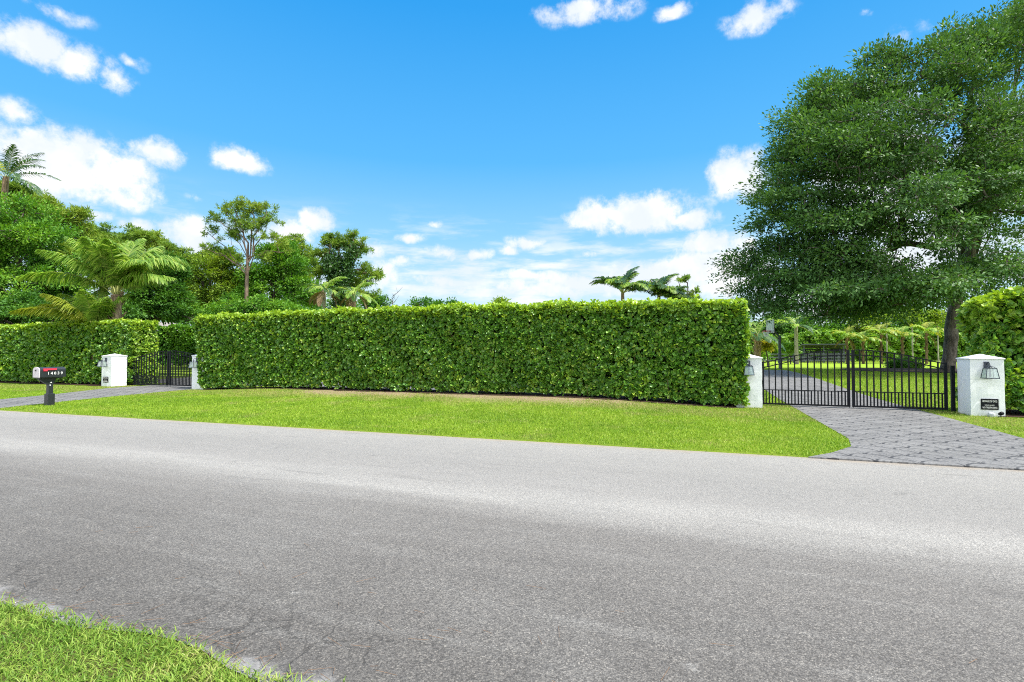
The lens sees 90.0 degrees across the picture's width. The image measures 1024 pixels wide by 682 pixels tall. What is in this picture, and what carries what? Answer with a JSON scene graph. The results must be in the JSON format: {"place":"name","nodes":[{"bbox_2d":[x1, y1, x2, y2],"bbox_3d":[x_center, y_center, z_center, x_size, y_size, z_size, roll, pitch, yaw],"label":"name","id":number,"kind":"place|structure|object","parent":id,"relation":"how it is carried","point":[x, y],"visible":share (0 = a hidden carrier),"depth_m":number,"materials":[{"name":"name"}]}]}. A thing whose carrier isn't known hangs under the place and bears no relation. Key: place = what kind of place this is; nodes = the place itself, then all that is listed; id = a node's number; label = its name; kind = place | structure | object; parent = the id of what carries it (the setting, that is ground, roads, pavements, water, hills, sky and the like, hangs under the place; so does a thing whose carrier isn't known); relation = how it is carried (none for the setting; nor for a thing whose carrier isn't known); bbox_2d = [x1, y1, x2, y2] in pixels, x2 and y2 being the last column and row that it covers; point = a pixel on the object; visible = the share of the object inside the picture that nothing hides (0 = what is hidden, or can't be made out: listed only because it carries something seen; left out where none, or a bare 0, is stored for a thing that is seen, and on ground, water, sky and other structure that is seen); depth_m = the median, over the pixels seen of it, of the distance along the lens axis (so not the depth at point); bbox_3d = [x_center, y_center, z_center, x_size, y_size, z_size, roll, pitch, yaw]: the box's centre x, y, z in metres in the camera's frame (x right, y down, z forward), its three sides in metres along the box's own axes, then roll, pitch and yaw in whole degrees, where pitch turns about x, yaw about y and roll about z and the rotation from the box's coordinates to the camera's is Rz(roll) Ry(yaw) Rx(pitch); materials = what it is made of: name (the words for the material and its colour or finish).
{"place":"outdoors","nodes":[
{"label":"outdoors","id":0,"kind":"place"},
{"bbox_2d":[0,383,224,407],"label":"driveway","id":1,"kind":"structure","parent":0,"point":[71,396],"depth_m":19.45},
{"bbox_2d":[132,351,168,385],"bbox_3d":[-17.222,1.319,24.380,2.410,1.712,0.068,-1,-1,20],"label":"gate leaf","id":2,"kind":"object","parent":1,"relation":"on","point":[149,379],"visible":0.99,"depth_m":24.34,"materials":[{"name":"black paint"}]},
{"bbox_2d":[169,350,193,386],"bbox_3d":[-14.877,1.288,23.543,2.430,1.712,0.067,-1,-1,20],"label":"gate leaf","id":3,"kind":"object","parent":1,"relation":"on","point":[172,382],"visible":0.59,"depth_m":23.70,"materials":[{"name":"black paint"}]},
{"bbox_2d":[0,590,345,681],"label":"grass","id":4,"kind":"structure","parent":0,"point":[39,653],"depth_m":2.67,"materials":[{"name":"green plant"}]},
{"bbox_2d":[161,377,449,389],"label":"driveway","id":5,"kind":"structure","parent":0,"point":[278,385],"depth_m":24.81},
{"bbox_2d":[0,410,1023,681],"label":"road","id":6,"kind":"structure","parent":0,"point":[640,564],"depth_m":3.98,"materials":[{"name":"grey asphalt"}]},
{"bbox_2d":[0,360,1023,681],"bbox_3d":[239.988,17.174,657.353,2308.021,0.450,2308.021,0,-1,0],"label":"ground","id":7,"kind":"structure","parent":0,"point":[540,422],"depth_m":11.46,"materials":[{"name":"green plant"}]},
{"bbox_2d":[0,144,60,208],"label":"tall palm","id":8,"kind":"object","parent":7,"relation":"on","point":[17,179],"visible":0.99,"depth_m":37.13,"materials":[{"name":"green plant"}]},
{"bbox_2d":[0,189,95,323],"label":"dense tree","id":9,"kind":"object","parent":7,"relation":"on","point":[24,239],"visible":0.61,"depth_m":32.53,"materials":[{"name":"green plant"}]},
{"bbox_2d":[33,367,65,405],"bbox_3d":[-13.980,1.382,15.459,0.322,1.205,0.708,-1,-1,20],"label":"mailbox","id":10,"kind":"object","parent":7,"relation":"on","point":[47,376],"visible":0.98,"depth_m":15.41,"materials":[{"name":"black metal"}]},
{"bbox_2d":[33,367,39,377],"bbox_3d":[-14.096,0.928,15.174,0.306,0.310,0.021,-1,-1,20],"label":"door","id":11,"kind":"structure","parent":10,"relation":"in","point":[36,374],"depth_m":15.15,"materials":[{"name":"paint"}]},
{"bbox_2d":[0,176,110,294],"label":"dense tree","id":12,"kind":"object","parent":7,"relation":"on","point":[82,214],"visible":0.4,"depth_m":40.80,"materials":[{"name":"green plant"}]},
{"bbox_2d":[0,383,128,398],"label":"grass","id":13,"kind":"structure","parent":7,"relation":"on","point":[20,387],"depth_m":22.89,"materials":[{"name":"green plant"}]},
{"bbox_2d":[0,380,129,385],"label":"soil bed","id":14,"kind":"object","parent":7,"relation":"on","point":[81,383],"visible":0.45,"depth_m":26.46,"materials":[{"name":"brown soil"}]},
{"bbox_2d":[0,317,159,383],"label":"clipped hedge","id":15,"kind":"object","parent":14,"relation":"on","point":[71,346],"visible":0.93,"depth_m":26.07,"materials":[{"name":"green plant"}]},
{"bbox_2d":[9,288,130,376],"bbox_3d":[-22.405,-0.504,26.004,5.220,4.853,2.629,0,-1,0],"label":"palm","id":16,"kind":"object","parent":7,"relation":"on","point":[89,307],"visible":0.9,"depth_m":25.60,"materials":[{"name":"green plant"}]},
{"bbox_2d":[0,289,145,324],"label":"understory shrub","id":17,"kind":"object","parent":7,"relation":"on","point":[26,299],"visible":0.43,"depth_m":29.68,"materials":[{"name":"green plant"}]},
{"bbox_2d":[14,236,188,319],"bbox_3d":[-21.185,-1.861,26.701,7.892,7.614,4.272,0,-1,0],"label":"coconut palm","id":18,"kind":"object","parent":7,"relation":"on","point":[113,267],"visible":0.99,"depth_m":26.05,"materials":[{"name":"green plant"}]},
{"bbox_2d":[92,222,124,290],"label":"round pine","id":19,"kind":"object","parent":7,"relation":"on","point":[104,232],"visible":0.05,"depth_m":53.99,"materials":[{"name":"green plant"}]},
{"bbox_2d":[101,354,126,386],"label":"gate pillar","id":20,"kind":"structure","parent":7,"relation":"on","point":[114,371],"depth_m":24.23,"materials":[{"name":"white paint"}]},
{"bbox_2d":[97,358,106,366],"bbox_3d":[-19.206,0.994,24.013,0.277,0.417,0.314,-1,-1,20],"label":"wall lantern","id":21,"kind":"object","parent":20,"relation":"attached to","point":[102,363],"depth_m":23.99,"materials":[{"name":"metal"}]},
{"bbox_2d":[111,222,194,295],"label":"round pine","id":22,"kind":"object","parent":7,"relation":"on","point":[153,238],"visible":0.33,"depth_m":51.28,"materials":[{"name":"green plant"}]},
{"bbox_2d":[121,250,203,364],"bbox_3d":[-23.861,-2.124,34.036,6.042,8.480,3.884,0,-1,-9],"label":"understory tree","id":23,"kind":"object","parent":7,"relation":"on","point":[177,293],"visible":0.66,"depth_m":33.47,"materials":[{"name":"green plant"}]},
{"bbox_2d":[157,322,177,330],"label":"house","id":24,"kind":"structure","parent":7,"relation":"on","point":[161,324],"depth_m":57.92,"materials":[{"name":"grey"}]},
{"bbox_2d":[148,323,197,366],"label":"boundary hedge","id":25,"kind":"object","parent":7,"relation":"on","point":[182,338],"visible":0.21,"depth_m":45.03,"materials":[{"name":"green plant"}]},
{"bbox_2d":[160,316,194,325],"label":"distant tree","id":26,"kind":"object","parent":7,"relation":"on","point":[188,324],"visible":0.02,"depth_m":69.84,"materials":[{"name":"green plant"}]},
{"bbox_2d":[192,355,216,389],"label":"gate pillar","id":27,"kind":"structure","parent":7,"relation":"on","point":[196,385],"depth_m":22.25,"materials":[{"name":"white paint"}]},
{"bbox_2d":[188,358,197,367],"bbox_3d":[-13.702,0.947,22.058,0.277,0.417,0.314,-1,-1,20],"label":"wall lantern","id":28,"kind":"object","parent":27,"relation":"attached to","point":[193,363],"depth_m":22.04,"materials":[{"name":"metal"}]},
{"bbox_2d":[174,247,245,310],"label":"round pine","id":29,"kind":"object","parent":7,"relation":"on","point":[186,255],"visible":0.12,"depth_m":49.23,"materials":[{"name":"green plant"}]},
{"bbox_2d":[185,244,244,313],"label":"understory tree","id":30,"kind":"object","parent":7,"relation":"on","point":[221,275],"visible":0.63,"depth_m":40.10,"materials":[{"name":"green plant"}]},
{"bbox_2d":[150,292,322,324],"bbox_3d":[-18.034,-0.577,33.944,11.394,5.319,4.004,0,-1,0],"label":"understory shrub","id":31,"kind":"object","parent":7,"relation":"on","point":[251,306],"visible":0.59,"depth_m":33.54,"materials":[{"name":"green plant"}]},
{"bbox_2d":[199,195,293,301],"bbox_3d":[-18.538,-4.002,36.244,7.044,12.285,2.943,0,-1,0],"label":"tree","id":32,"kind":"object","parent":7,"relation":"on","point":[257,208],"visible":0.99,"depth_m":36.01,"materials":[{"name":"green plant"}]},
{"bbox_2d":[221,239,331,312],"bbox_3d":[-18.315,-2.931,40.108,8.721,10.397,4.989,0,-1,0],"label":"understory tree","id":33,"kind":"object","parent":7,"relation":"on","point":[285,277],"visible":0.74,"depth_m":39.37,"materials":[{"name":"green plant"}]},
{"bbox_2d":[251,232,319,298],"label":"round pine","id":34,"kind":"object","parent":7,"relation":"on","point":[304,247],"visible":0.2,"depth_m":49.80,"materials":[{"name":"green plant"}]},
{"bbox_2d":[297,276,347,309],"bbox_3d":[-13.653,-1.380,37.087,3.658,6.937,3.571,1,-2,-35],"label":"ragged palm","id":35,"kind":"object","parent":7,"relation":"on","point":[320,296],"visible":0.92,"depth_m":36.97,"materials":[{"name":"green plant"}]},
{"bbox_2d":[302,296,362,308],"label":"distant tree","id":36,"kind":"object","parent":7,"relation":"on","point":[329,306],"visible":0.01,"depth_m":72.49,"materials":[{"name":"green plant"}]},
{"bbox_2d":[303,228,385,308],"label":"vine clad pine","id":37,"kind":"object","parent":7,"relation":"on","point":[335,264],"visible":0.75,"depth_m":44.90,"materials":[{"name":"green plant"}]},
{"bbox_2d":[329,276,377,308],"bbox_3d":[-11.435,-1.340,37.027,3.572,6.853,3.601,1,-2,-35],"label":"ragged palm","id":38,"kind":"object","parent":7,"relation":"on","point":[353,294],"visible":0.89,"depth_m":36.83,"materials":[{"name":"green plant"}]},
{"bbox_2d":[356,292,394,308],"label":"distant tree","id":39,"kind":"object","parent":7,"relation":"on","point":[380,301],"visible":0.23,"depth_m":83.97,"materials":[{"name":"green plant"}]},
{"bbox_2d":[0,385,850,456],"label":"grass","id":40,"kind":"structure","parent":7,"relation":"on","point":[184,396],"depth_m":12.72,"materials":[{"name":"green plant"}]},
{"bbox_2d":[406,295,444,306],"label":"distant tree","id":41,"kind":"object","parent":7,"relation":"on","point":[424,301],"visible":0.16,"depth_m":84.30,"materials":[{"name":"green plant"}]},
{"bbox_2d":[427,296,457,305],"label":"distant tree","id":42,"kind":"object","parent":7,"relation":"on","point":[447,301],"visible":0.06,"depth_m":84.50,"materials":[{"name":"green plant"}]},
{"bbox_2d":[204,386,735,407],"bbox_3d":[-3.170,1.931,18.983,21.000,0.167,2.032,-1,-1,20],"label":"soil bed","id":43,"kind":"object","parent":7,"relation":"on","point":[659,400],"visible":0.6,"depth_m":17.41,"materials":[{"name":"brown soil"}]},
{"bbox_2d":[193,294,750,406],"bbox_3d":[-3.327,0.318,19.038,22.168,3.487,1.866,-1,-1,20],"label":"clipped hedge","id":44,"kind":"object","parent":43,"relation":"on","point":[682,349],"visible":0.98,"depth_m":17.39,"materials":[{"name":"green plant"}]},
{"bbox_2d":[490,296,511,303],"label":"distant tree","id":45,"kind":"object","parent":7,"relation":"on","point":[499,300],"visible":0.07,"depth_m":84.54,"materials":[{"name":"green plant"}]},
{"bbox_2d":[674,274,701,298],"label":"sparse tree","id":46,"kind":"object","parent":7,"relation":"on","point":[684,279],"visible":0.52,"depth_m":52.08,"materials":[{"name":"green plant"}]},
{"bbox_2d":[735,354,762,407],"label":"gate pillar","id":47,"kind":"structure","parent":7,"relation":"on","point":[754,397],"depth_m":14.78,"materials":[{"name":"white paint"}]},
{"bbox_2d":[743,360,754,374],"bbox_3d":[6.795,0.770,14.697,0.277,0.417,0.314,-1,-1,20],"label":"wall lantern","id":48,"kind":"object","parent":47,"relation":"attached to","point":[748,365],"depth_m":14.66,"materials":[{"name":"metal"}]},
{"bbox_2d":[749,345,770,357],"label":"light shrub","id":49,"kind":"object","parent":7,"relation":"on","point":[763,355],"visible":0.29,"depth_m":49.70,"materials":[{"name":"green plant"}]},
{"bbox_2d":[748,315,782,335],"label":"back tree","id":50,"kind":"object","parent":7,"relation":"on","point":[758,324],"visible":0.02,"depth_m":82.81,"materials":[{"name":"green plant"}]},
{"bbox_2d":[749,317,785,356],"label":"stout palm","id":51,"kind":"object","parent":7,"relation":"on","point":[757,337],"visible":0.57,"depth_m":45.77,"materials":[{"name":"green plant"}]},
{"bbox_2d":[761,339,777,365],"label":"golden shrub","id":52,"kind":"object","parent":7,"relation":"on","point":[767,346],"visible":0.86,"depth_m":46.76,"materials":[{"name":"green plant"}]},
{"bbox_2d":[763,319,780,368],"bbox_3d":[19.468,0.285,38.396,1.122,3.770,1.014,-1,-2,41],"label":"basketball hoop","id":53,"kind":"object","parent":7,"relation":"on","point":[770,327],"visible":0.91,"depth_m":38.35,"materials":[{"name":"paint"}]},
{"bbox_2d":[777,341,802,363],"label":"light shrub","id":54,"kind":"object","parent":7,"relation":"on","point":[789,347],"visible":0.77,"depth_m":56.70,"materials":[{"name":"green plant"}]},
{"bbox_2d":[761,311,820,336],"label":"back tree","id":55,"kind":"object","parent":7,"relation":"on","point":[786,329],"visible":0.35,"depth_m":82.12,"materials":[{"name":"green plant"}]},
{"bbox_2d":[774,314,820,363],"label":"pale trunk palm","id":56,"kind":"object","parent":7,"relation":"on","point":[794,322],"visible":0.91,"depth_m":55.86,"materials":[{"name":"green plant"}]},
{"bbox_2d":[762,353,850,362],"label":"rail fence","id":57,"kind":"object","parent":7,"relation":"on","point":[823,360],"visible":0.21,"depth_m":62.87,"materials":[{"name":"black metal"}]},
{"bbox_2d":[802,317,857,335],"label":"back tree","id":58,"kind":"object","parent":7,"relation":"on","point":[825,328],"visible":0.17,"depth_m":82.20,"materials":[{"name":"green plant"}]},
{"bbox_2d":[830,326,869,363],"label":"palm","id":59,"kind":"object","parent":7,"relation":"on","point":[846,332],"visible":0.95,"depth_m":57.94,"materials":[{"name":"green plant"}]},
{"bbox_2d":[749,329,971,361],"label":"boundary hedge","id":60,"kind":"object","parent":7,"relation":"on","point":[826,337],"visible":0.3,"depth_m":72.15,"materials":[{"name":"green plant"}]},
{"bbox_2d":[843,330,885,363],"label":"palm","id":61,"kind":"object","parent":7,"relation":"on","point":[864,339],"visible":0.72,"depth_m":57.90,"materials":[{"name":"green plant"}]},
{"bbox_2d":[843,310,908,360],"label":"back tree","id":62,"kind":"object","parent":7,"relation":"on","point":[859,329],"visible":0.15,"depth_m":82.32,"materials":[{"name":"green plant"}]},
{"bbox_2d":[861,322,903,363],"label":"palm","id":63,"kind":"object","parent":7,"relation":"on","point":[880,328],"visible":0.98,"depth_m":57.92,"materials":[{"name":"green plant"}]},
{"bbox_2d":[869,312,901,351],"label":"slender tree","id":64,"kind":"object","parent":7,"relation":"on","point":[881,320],"visible":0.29,"depth_m":63.97,"materials":[{"name":"green plant"}]},
{"bbox_2d":[763,368,1017,410],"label":"grass","id":65,"kind":"structure","parent":7,"relation":"on","point":[877,374],"depth_m":24.22,"materials":[{"name":"green plant"}]},
{"bbox_2d":[842,368,956,372],"bbox_3d":[27.907,1.988,34.951,9.412,0.001,9.909,0,-1,0],"label":"mulch bed","id":66,"kind":"object","parent":65,"relation":"on","point":[899,369],"visible":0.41,"depth_m":36.28,"materials":[{"name":"brown soil"}]},
{"bbox_2d":[707,0,1023,370],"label":"spreading tree","id":67,"kind":"object","parent":66,"relation":"on","point":[971,187],"visible":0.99,"depth_m":29.06,"materials":[{"name":"green plant"}]},
{"bbox_2d":[881,354,925,367],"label":"round shrub","id":68,"kind":"object","parent":7,"relation":"on","point":[898,364],"visible":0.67,"depth_m":40.42,"materials":[{"name":"green plant"}]},
{"bbox_2d":[886,326,923,357],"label":"palm","id":69,"kind":"object","parent":7,"relation":"on","point":[902,331],"visible":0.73,"depth_m":57.92,"materials":[{"name":"green plant"}]},
{"bbox_2d":[897,309,926,358],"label":"slender tree","id":70,"kind":"object","parent":7,"relation":"on","point":[907,318],"visible":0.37,"depth_m":63.71,"materials":[{"name":"green plant"}]},
{"bbox_2d":[883,303,945,339],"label":"back tree","id":71,"kind":"object","parent":7,"relation":"on","point":[895,324],"visible":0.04,"depth_m":82.24,"materials":[{"name":"green plant"}]},
{"bbox_2d":[908,322,943,363],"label":"palm","id":72,"kind":"object","parent":7,"relation":"on","point":[925,326],"visible":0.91,"depth_m":57.93,"materials":[{"name":"green plant"}]},
{"bbox_2d":[917,307,946,361],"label":"slender tree","id":73,"kind":"object","parent":7,"relation":"on","point":[937,319],"visible":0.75,"depth_m":63.81,"materials":[{"name":"green plant"}]},
{"bbox_2d":[933,296,968,332],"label":"back tree","id":74,"kind":"object","parent":7,"relation":"on","point":[946,312],"visible":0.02,"depth_m":83.83,"materials":[{"name":"green plant"}]},
{"bbox_2d":[950,365,955,411],"bbox_3d":[11.856,1.305,13.761,0.080,1.290,0.105,-1,-1,20],"label":"hinge post","id":75,"kind":"object","parent":7,"relation":"on","point":[952,388],"visible":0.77,"depth_m":13.74,"materials":[{"name":"black metal"}]},
{"bbox_2d":[917,409,1023,437],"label":"grass","id":76,"kind":"structure","parent":7,"relation":"on","point":[1018,427],"depth_m":11.89,"materials":[{"name":"green plant"}]},
{"bbox_2d":[956,354,1005,416],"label":"gate pillar","id":77,"kind":"structure","parent":7,"relation":"on","point":[974,388],"depth_m":12.91,"materials":[{"name":"white paint"}]},
{"bbox_2d":[981,399,998,409],"bbox_3d":[11.944,1.582,12.800,0.350,0.270,0.016,0,-1,20],"label":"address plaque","id":78,"kind":"object","parent":77,"relation":"attached to","point":[989,404],"visible":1,"depth_m":12.79,"materials":[{"name":"black paint"}]},
{"bbox_2d":[980,362,999,378],"bbox_3d":[11.848,0.723,12.704,0.277,0.417,0.314,-1,-1,20],"label":"wall lantern","id":79,"kind":"object","parent":77,"relation":"attached to","point":[987,365],"depth_m":12.68,"materials":[{"name":"metal"}]},
{"bbox_2d":[987,412,995,416],"bbox_3d":[11.879,1.833,12.684,0.179,0.155,0.145,0,-1,0],"label":"stone","id":80,"kind":"object","parent":7,"relation":"on","point":[991,414],"visible":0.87,"depth_m":12.64,"materials":[{"name":"white stone"}]},
{"bbox_2d":[1005,409,1023,416],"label":"soil bed","id":81,"kind":"object","parent":7,"relation":"on","point":[1014,413],"visible":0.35,"depth_m":13.28,"materials":[{"name":"black soil"}]},
{"bbox_2d":[954,285,1023,412],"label":"clipped hedge","id":82,"kind":"object","parent":81,"relation":"on","point":[991,324],"visible":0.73,"depth_m":13.17,"materials":[{"name":"green plant"}]},
{"bbox_2d":[0,0,1023,327],"label":"sky","id":83,"kind":"structure","parent":0,"point":[527,152],"materials":[{"name":"blue"}]},
{"bbox_2d":[764,370,799,373],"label":"driveway","id":84,"kind":"structure","parent":0,"point":[777,372],"depth_m":31.78,"materials":[{"name":"grey stone"}]},
{"bbox_2d":[589,266,658,300],"bbox_3d":[8.165,-1.789,37.583,4.451,7.776,4.540,1,-2,-39],"label":"dark palm","id":85,"kind":"object","parent":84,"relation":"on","point":[621,283],"visible":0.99,"depth_m":37.68,"materials":[{"name":"green plant"}]},
{"bbox_2d":[635,273,685,299],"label":"dark palm","id":86,"kind":"object","parent":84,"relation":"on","point":[658,284],"visible":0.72,"depth_m":37.46,"materials":[{"name":"green plant"}]},
{"bbox_2d":[651,285,693,299],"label":"dark palm","id":87,"kind":"object","parent":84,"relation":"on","point":[666,294],"visible":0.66,"depth_m":37.23,"materials":[{"name":"green plant"}]},
{"bbox_2d":[799,344,845,362],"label":"bench","id":88,"kind":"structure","parent":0,"point":[820,346],"depth_m":65.53,"materials":[{"name":"grey metal"}]},
{"bbox_2d":[764,374,1023,470],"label":"driveway","id":89,"kind":"structure","parent":0,"point":[901,436],"depth_m":9.75,"materials":[{"name":"grey stone"}]},
{"bbox_2d":[762,349,849,407],"bbox_3d":[8.558,1.103,14.975,2.275,1.712,0.067,-1,-1,20],"label":"gate leaf","id":90,"kind":"object","parent":89,"relation":"on","point":[847,354],"visible":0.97,"depth_m":14.92,"materials":[{"name":"black paint"}]},
{"bbox_2d":[851,349,947,409],"bbox_3d":[10.714,1.085,14.205,2.205,1.712,0.067,-1,-1,20],"label":"gate leaf","id":91,"kind":"object","parent":89,"relation":"on","point":[944,368],"visible":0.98,"depth_m":14.17,"materials":[{"name":"black paint"}]}
]}

